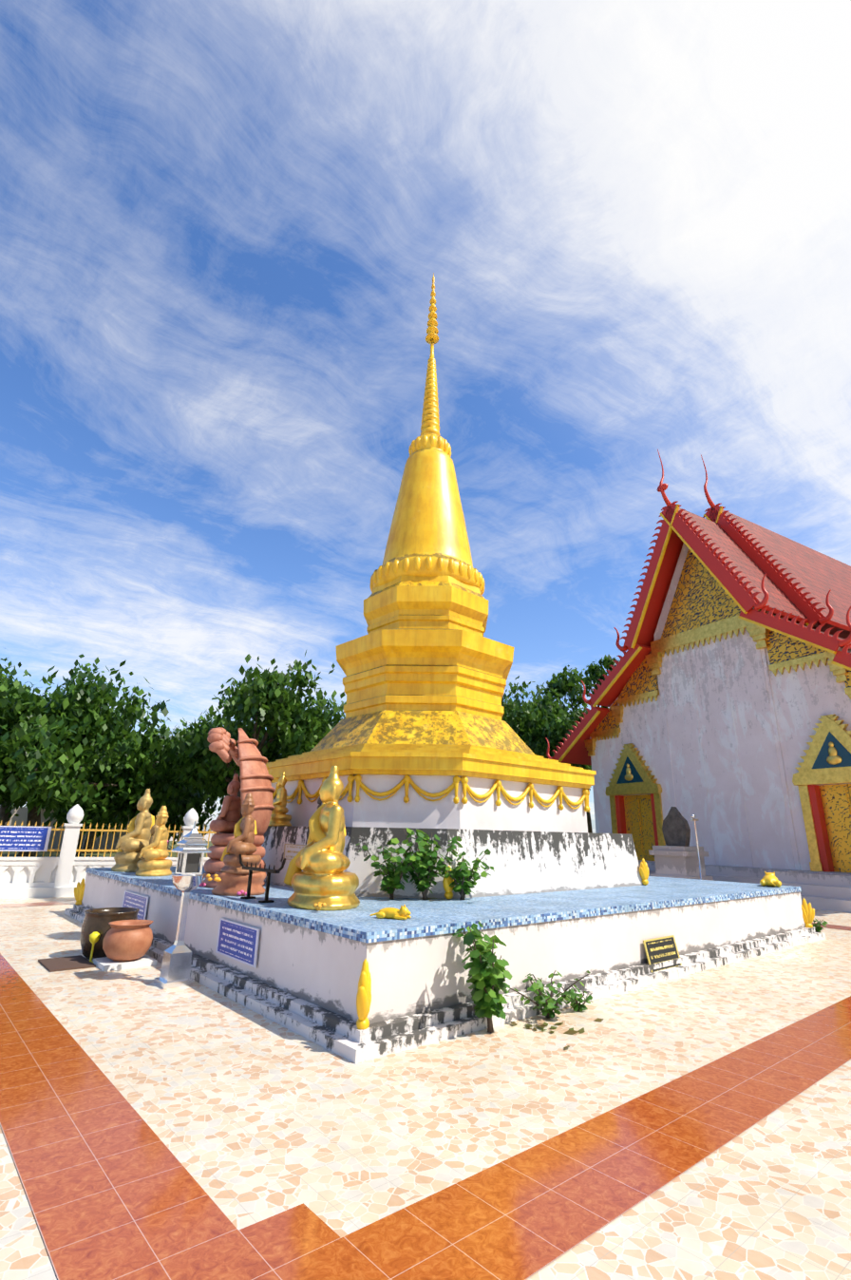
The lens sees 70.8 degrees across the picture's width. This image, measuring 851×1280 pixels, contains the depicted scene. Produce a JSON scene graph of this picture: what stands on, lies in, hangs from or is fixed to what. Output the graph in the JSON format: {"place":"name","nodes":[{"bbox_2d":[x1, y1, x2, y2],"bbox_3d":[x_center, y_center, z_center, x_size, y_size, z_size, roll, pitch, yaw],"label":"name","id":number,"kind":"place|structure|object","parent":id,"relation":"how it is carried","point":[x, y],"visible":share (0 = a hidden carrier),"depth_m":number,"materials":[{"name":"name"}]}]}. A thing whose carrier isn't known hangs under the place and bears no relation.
{"place":"outdoors","nodes":[
{"label":"outdoors","id":0,"kind":"place"},
{"bbox_2d":[0,803,210,898],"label":"fence wall","id":1,"kind":"structure","parent":0,"point":[64,874],"depth_m":13.37,"materials":[{"name":"white paint"}]},
{"bbox_2d":[0,820,216,857],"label":"fence bars","id":2,"kind":"object","parent":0,"point":[114,831],"visible":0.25,"depth_m":13.99,"materials":[{"name":"gold metal"}]},
{"bbox_2d":[0,825,51,851],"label":"fence sign","id":3,"kind":"object","parent":2,"relation":"attached to","point":[18,838],"visible":1,"depth_m":13.35,"materials":[{"name":"blue metal"}]},
{"bbox_2d":[317,797,322,808],"bbox_3d":[-1.493,2.401,8.409,0.222,0.426,0.306,6,-19,-16],"label":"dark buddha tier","id":4,"kind":"object","parent":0,"point":[319,801],"visible":0.15,"depth_m":8.42,"materials":[{"name":"stone"}]},
{"bbox_2d":[0,830,850,1279],"bbox_3d":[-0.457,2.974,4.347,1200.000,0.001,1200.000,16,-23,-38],"label":"ground","id":5,"kind":"structure","parent":0,"point":[249,1116],"depth_m":3.49,"materials":[{"name":"tile"}]},
{"bbox_2d":[0,673,102,820],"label":"tree","id":6,"kind":"object","parent":5,"relation":"on","point":[36,739],"visible":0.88,"depth_m":18.07,"materials":[{"name":"green plant"}]},
{"bbox_2d":[38,955,95,972],"bbox_3d":[-4.108,3.695,6.843,0.450,0.020,0.700,16,-23,-38],"label":"floor mat","id":7,"kind":"object","parent":5,"relation":"on","point":[63,964],"visible":1,"depth_m":6.78,"materials":[{"name":"brown"}]},
{"bbox_2d":[89,931,100,962],"bbox_3d":[-3.869,3.574,6.957,0.120,0.330,0.114,16,-23,-38],"label":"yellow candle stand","id":8,"kind":"object","parent":5,"relation":"on","point":[94,936],"visible":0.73,"depth_m":6.95,"materials":[{"name":"yellow plastic"}]},
{"bbox_2d":[1,840,212,857],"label":"grass","id":9,"kind":"structure","parent":5,"relation":"on","point":[54,853],"depth_m":34.33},
{"bbox_2d":[0,657,134,855],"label":"tree","id":10,"kind":"object","parent":9,"relation":"on","point":[4,818],"depth_m":26.68,"materials":[{"name":"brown plant"}]},
{"bbox_2d":[8,806,170,849],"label":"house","id":11,"kind":"structure","parent":9,"relation":"on","point":[22,816],"depth_m":38.68,"materials":[{"name":"beige paint"}]},
{"bbox_2d":[0,653,185,857],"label":"tree","id":12,"kind":"object","parent":9,"relation":"on","point":[94,697],"visible":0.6,"depth_m":20.99,"materials":[{"name":"green plant"}]},
{"bbox_2d":[54,712,214,857],"bbox_3d":[-15.584,7.143,29.704,10.250,7.101,7.998,-5,-19,20],"label":"tree","id":13,"kind":"object","parent":9,"relation":"on","point":[117,821],"depth_m":27.92,"materials":[{"name":"brown plant"}]},
{"bbox_2d":[98,724,220,848],"bbox_3d":[-11.559,6.775,25.872,4.507,5.616,7.722,1,-18,0],"label":"tree","id":14,"kind":"object","parent":9,"relation":"on","point":[183,804],"visible":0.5,"depth_m":24.88,"materials":[{"name":"green plant"}]},
{"bbox_2d":[125,710,280,825],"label":"tree","id":15,"kind":"object","parent":9,"relation":"on","point":[199,718],"depth_m":43.51,"materials":[{"name":"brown plant"}]},
{"bbox_2d":[150,649,346,819],"bbox_3d":[-6.750,5.019,24.546,7.798,8.353,9.887,16,-23,-38],"label":"tree","id":16,"kind":"object","parent":9,"relation":"on","point":[266,698],"visible":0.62,"depth_m":22.67,"materials":[{"name":"green plant"}]},
{"bbox_2d":[501,691,592,790],"bbox_3d":[5.076,7.790,35.381,10.110,10.180,8.892,2,-18,-4],"label":"tree","id":17,"kind":"object","parent":9,"relation":"on","point":[554,731],"visible":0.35,"depth_m":34.36,"materials":[{"name":"green plant"}]},
{"bbox_2d":[502,654,620,832],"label":"tree","id":18,"kind":"object","parent":9,"relation":"on","point":[558,689],"visible":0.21,"depth_m":40.73,"materials":[{"name":"green plant"}]},
{"bbox_2d":[79,907,139,959],"bbox_3d":[-3.888,3.599,7.346,0.620,0.520,0.620,16,-23,-38],"label":"large pot","id":19,"kind":"object","parent":5,"relation":"on","point":[98,920],"visible":0.56,"depth_m":7.13,"materials":[{"name":"brown ceramic"}]},
{"bbox_2d":[81,718,163,853],"bbox_3d":[-20.684,7.462,36.341,10.434,10.456,11.525,-2,-18,10],"label":"tree","id":20,"kind":"object","parent":5,"relation":"on","point":[90,840],"visible":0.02,"depth_m":35.26,"materials":[{"name":"brown plant"}]},
{"bbox_2d":[93,954,157,971],"bbox_3d":[-3.468,3.712,6.903,0.560,0.050,0.500,16,-23,-38],"label":"pot stand","id":21,"kind":"object","parent":5,"relation":"on","point":[105,964],"depth_m":6.76,"materials":[{"name":"white paint"}]},
{"bbox_2d":[102,919,152,961],"bbox_3d":[-3.464,3.502,6.971,0.530,0.390,0.530,16,-23,-38],"label":"terracotta pot","id":22,"kind":"object","parent":21,"relation":"on","point":[127,940],"visible":1,"depth_m":6.81,"materials":[{"name":"orange ceramic"}]},
{"bbox_2d":[153,821,211,989],"bbox_3d":[-2.533,2.733,6.304,0.340,1.580,0.340,16,-23,-38],"label":"lamp post","id":23,"kind":"object","parent":5,"relation":"on","point":[188,877],"visible":1,"depth_m":6.23,"materials":[{"name":"silver metal"}]},
{"bbox_2d":[267,706,343,762],"bbox_3d":[-4.606,5.933,25.862,5.091,7.527,7.799,4,-18,-10],"label":"tree","id":24,"kind":"object","parent":5,"relation":"on","point":[305,732],"visible":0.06,"depth_m":23.38,"materials":[{"name":"green plant"}]},
{"bbox_2d":[0,900,850,1279],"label":"tile bands","id":25,"kind":"object","parent":5,"relation":"on","point":[114,1190],"visible":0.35,"depth_m":2.70,"materials":[{"name":"orange tile"}]},
{"bbox_2d":[64,865,825,1063],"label":"platform","id":26,"kind":"structure","parent":5,"relation":"on","point":[302,978],"depth_m":5.87,"materials":[{"name":"paint"}]},
{"bbox_2d":[74,878,85,904],"bbox_3d":[-6.268,4.587,10.889,0.286,0.480,0.100,0,-18,4],"label":"lotus bud ornament","id":27,"kind":"object","parent":26,"relation":"on","point":[79,889],"visible":0.77,"depth_m":10.86,"materials":[{"name":"gold metal"}]},
{"bbox_2d":[111,788,154,872],"bbox_3d":[-5.210,3.437,10.904,0.772,1.418,1.021,6,-19,-16],"label":"gilded buddha statue","id":28,"kind":"object","parent":26,"relation":"on","point":[133,842],"visible":0.77,"depth_m":10.54,"materials":[{"name":"gold metal"}]},
{"bbox_2d":[121,890,149,919],"bbox_3d":[-4.186,3.820,8.600,0.012,0.328,1.119,16,-23,-38],"label":"blue sign","id":29,"kind":"object","parent":26,"relation":"attached to","point":[135,900],"visible":0.64,"depth_m":8.52,"materials":[{"name":"blue metal"}]},
{"bbox_2d":[134,822,158,872],"bbox_3d":[-4.755,3.586,10.430,0.448,0.861,0.620,6,-19,-16],"label":"buddha statue","id":30,"kind":"object","parent":26,"relation":"on","point":[153,829],"visible":0.17,"depth_m":10.37,"materials":[{"name":"gold metal"}]},
{"bbox_2d":[134,805,172,876],"bbox_3d":[-4.420,3.309,9.919,0.554,1.087,0.766,6,-19,-16],"label":"buddha statue","id":31,"kind":"object","parent":26,"relation":"on","point":[155,854],"visible":1,"depth_m":9.63,"materials":[{"name":"gold metal"}]},
{"bbox_2d":[215,917,260,967],"bbox_3d":[-1.914,3.054,6.070,0.012,0.333,0.934,16,-23,-38],"label":"blue sign","id":32,"kind":"object","parent":26,"relation":"attached to","point":[238,942],"visible":0.93,"depth_m":6.03,"materials":[{"name":"blue metal"}]},
{"bbox_2d":[202,726,275,888],"bbox_3d":[-2.674,2.317,8.487,1.034,2.163,1.045,-1,-18,5],"label":"naga sculpture","id":33,"kind":"object","parent":26,"relation":"on","point":[256,777],"visible":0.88,"depth_m":8.30,"materials":[{"name":"brown stone"}]},
{"bbox_2d":[211,870,267,896],"bbox_3d":[-2.236,2.919,7.204,0.620,0.245,0.620,16,-23,-38],"label":"statue pedestal","id":34,"kind":"object","parent":26,"relation":"on","point":[230,884],"visible":0.77,"depth_m":6.97,"materials":[{"name":"orange ceramic"}]},
{"bbox_2d":[220,792,261,874],"bbox_3d":[-2.235,2.363,7.381,0.496,0.931,0.656,6,-19,-16],"label":"buddha statue","id":35,"kind":"object","parent":34,"relation":"on","point":[245,832],"visible":0.96,"depth_m":7.16,"materials":[{"name":"brown metal"}]},
{"bbox_2d":[167,840,326,910],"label":"flower offerings","id":36,"kind":"object","parent":26,"relation":"on","point":[318,906],"visible":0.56,"depth_m":6.34,"materials":[{"name":"yellow"}]},
{"bbox_2d":[238,854,286,903],"bbox_3d":[-1.826,2.609,6.564,0.140,0.457,1.125,16,-23,-38],"label":"candle rack","id":37,"kind":"object","parent":26,"relation":"on","point":[269,870],"visible":1,"depth_m":6.50,"materials":[{"name":"grey metal"}]},
{"bbox_2d":[284,765,360,910],"bbox_3d":[-1.065,2.079,6.454,0.778,1.428,1.028,6,-19,-16],"label":"buddha statue","id":38,"kind":"object","parent":26,"relation":"on","point":[321,860],"visible":1,"depth_m":6.06,"materials":[{"name":"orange metal"}]},
{"bbox_2d":[356,958,371,1030],"bbox_3d":[-0.453,2.615,4.418,0.100,0.480,0.286,0,-18,4],"label":"lotus bud ornament","id":39,"kind":"object","parent":26,"relation":"on","point":[363,998],"visible":0.9,"depth_m":4.33,"materials":[{"name":"gold metal"}]},
{"bbox_2d":[356,842,422,899],"bbox_3d":[-0.382,2.688,6.970,0.549,0.624,0.864,16,-23,-38],"label":"shrub","id":40,"kind":"object","parent":26,"relation":"on","point":[391,882],"visible":0.98,"depth_m":6.88,"materials":[{"name":"green plant"}]},
{"bbox_2d":[369,904,411,919],"bbox_3d":[-0.310,2.432,5.361,0.380,0.120,0.159,-5,-19,19],"label":"reclining figurine","id":41,"kind":"object","parent":26,"relation":"on","point":[403,913],"visible":1,"depth_m":5.30,"materials":[{"name":"gold metal"}]},
{"bbox_2d":[386,827,462,899],"bbox_3d":[-0.046,2.633,7.059,0.901,0.794,0.632,5,-18,-11],"label":"shrub","id":42,"kind":"object","parent":26,"relation":"on","point":[424,874],"visible":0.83,"depth_m":6.91,"materials":[{"name":"green plant"}]},
{"bbox_2d":[210,825,644,898],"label":"stupa plinth","id":43,"kind":"structure","parent":26,"relation":"on","point":[523,862],"depth_m":8.09,"materials":[{"name":"paint"}]},
{"bbox_2d":[268,772,291,826],"bbox_3d":[-2.254,2.468,9.290,0.422,0.810,0.583,6,-19,-16],"label":"statue","id":44,"kind":"object","parent":43,"relation":"on","point":[279,817],"visible":0.79,"depth_m":9.08,"materials":[{"name":"gold metal"}]},
{"bbox_2d":[283,843,306,859],"bbox_3d":[-1.743,2.900,8.170,0.015,0.200,0.760,16,-23,-38],"label":"plaque","id":45,"kind":"object","parent":43,"relation":"attached to","point":[291,851],"visible":0.5,"depth_m":8.29,"materials":[{"name":"stone"}]},
{"bbox_2d":[266,751,596,832],"bbox_3d":[-0.047,2.942,10.922,5.320,1.002,5.320,16,-23,-38],"label":"stupa base","id":46,"kind":"object","parent":43,"relation":"on","point":[382,772],"visible":0.67,"depth_m":8.43,"materials":[{"name":"paint"}]},
{"bbox_2d":[266,272,583,768],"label":"golden chedi","id":47,"kind":"structure","parent":46,"relation":"on","point":[425,664],"depth_m":10.72,"materials":[{"name":"gold metal"}]},
{"bbox_2d":[272,774,591,812],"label":"garland swags","id":48,"kind":"object","parent":46,"relation":"on","point":[407,780],"visible":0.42,"depth_m":8.46,"materials":[{"name":"gold metal"}]},
{"bbox_2d":[442,865,455,899],"bbox_3d":[0.276,2.852,7.049,0.100,0.374,0.224,-9,-20,28],"label":"lotus bud ornament","id":49,"kind":"object","parent":26,"relation":"on","point":[448,890],"visible":0.67,"depth_m":6.97,"materials":[{"name":"gold metal"}]},
{"bbox_2d":[431,848,495,899],"bbox_3d":[0.445,2.756,7.044,1.026,0.573,0.453,16,-23,-38],"label":"shrub","id":50,"kind":"object","parent":26,"relation":"on","point":[463,873],"visible":1,"depth_m":6.98,"materials":[{"name":"green plant"}]},
{"bbox_2d":[639,858,649,885],"bbox_3d":[3.551,3.759,9.716,0.249,0.416,0.100,16,-23,-38],"label":"lotus bud ornament","id":51,"kind":"object","parent":26,"relation":"on","point":[644,871],"visible":1,"depth_m":9.66,"materials":[{"name":"gold metal"}]},
{"bbox_2d":[643,935,682,972],"bbox_3d":[2.754,3.651,6.929,0.680,0.370,0.012,16,-35,-38],"label":"black plaque","id":52,"kind":"object","parent":26,"relation":"on","point":[660,949],"visible":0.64,"depth_m":6.93,"materials":[{"name":"metal"}]},
{"bbox_2d":[760,871,782,887],"bbox_3d":[5.776,4.005,10.021,0.314,0.230,0.754,-9,-20,28],"label":"gold figurine","id":53,"kind":"object","parent":26,"relation":"on","point":[770,879],"visible":1,"depth_m":9.87,"materials":[{"name":"gold metal"}]},
{"bbox_2d":[802,897,815,927],"bbox_3d":[6.309,4.528,9.912,0.286,0.480,0.100,0,-18,4],"label":"gold leaf ornament","id":54,"kind":"object","parent":26,"relation":"on","point":[809,913],"visible":0.75,"depth_m":9.88,"materials":[{"name":"gold metal"}]},
{"bbox_2d":[421,897,604,1049],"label":"fallen leaves","id":55,"kind":"object","parent":5,"relation":"on","point":[571,1031],"visible":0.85,"depth_m":4.89,"materials":[{"name":"plant"}]},
{"bbox_2d":[507,970,591,1018],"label":"ground weeds","id":56,"kind":"object","parent":5,"relation":"on","point":[544,1001],"depth_m":5.18,"materials":[{"name":"green plant"}]},
{"bbox_2d":[550,980,592,1011],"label":"ground weeds","id":57,"kind":"object","parent":5,"relation":"on","point":[576,1004],"depth_m":5.42,"materials":[{"name":"green plant"}]},
{"bbox_2d":[649,845,713,880],"bbox_3d":[7.048,6.386,16.548,1.445,1.299,1.688,16,-23,-38],"label":"pedestal","id":58,"kind":"object","parent":5,"relation":"on","point":[676,862],"visible":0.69,"depth_m":16.28,"materials":[{"name":"grey concrete"}]},
{"bbox_2d":[662,806,690,846],"bbox_3d":[7.071,5.263,16.911,0.318,1.060,0.819,16,-23,-38],"label":"boundary stone","id":59,"kind":"object","parent":58,"relation":"on","point":[676,829],"visible":1,"depth_m":16.81,"materials":[{"name":"grey stone"}]},
{"bbox_2d":[690,814,702,879],"bbox_3d":[6.987,5.546,15.289,0.320,2.120,0.190,16,-23,-38],"label":"post","id":60,"kind":"object","parent":5,"relation":"on","point":[693,817],"visible":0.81,"depth_m":15.40,"materials":[{"name":"silver metal"}]},
{"bbox_2d":[590,543,850,913],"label":"ubosot walls","id":61,"kind":"structure","parent":5,"relation":"on","point":[717,733],"depth_m":18.38,"materials":[{"name":"white paint"}]},
{"bbox_2d":[561,507,850,764],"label":"roof","id":62,"kind":"structure","parent":61,"relation":"on","point":[819,576],"depth_m":21.71,"materials":[{"name":"red tile"}]},
{"bbox_2d":[545,449,850,762],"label":"ubosot bargeboards","id":63,"kind":"object","parent":62,"relation":"attached to","point":[735,589],"visible":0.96,"depth_m":20.19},
{"bbox_2d":[584,549,850,872],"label":"gilded ornamentation","id":64,"kind":"object","parent":61,"relation":"attached to","point":[704,606],"visible":0.9,"depth_m":19.73,"materials":[{"name":"gold metal"}]},
{"bbox_2d":[813,918,827,932],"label":"weeds","id":65,"kind":"object","parent":5,"relation":"on","point":[818,927],"visible":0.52,"depth_m":9.89,"materials":[{"name":"green plant"}]},
{"bbox_2d":[0,0,850,833],"label":"sky","id":66,"kind":"structure","parent":0,"point":[226,226],"materials":[{"name":"blue"}]},
{"bbox_2d":[453,920,513,1032],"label":"climbing plant","id":67,"kind":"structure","parent":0,"point":[487,974],"depth_m":4.76,"materials":[{"name":"green plant"}]}
]}

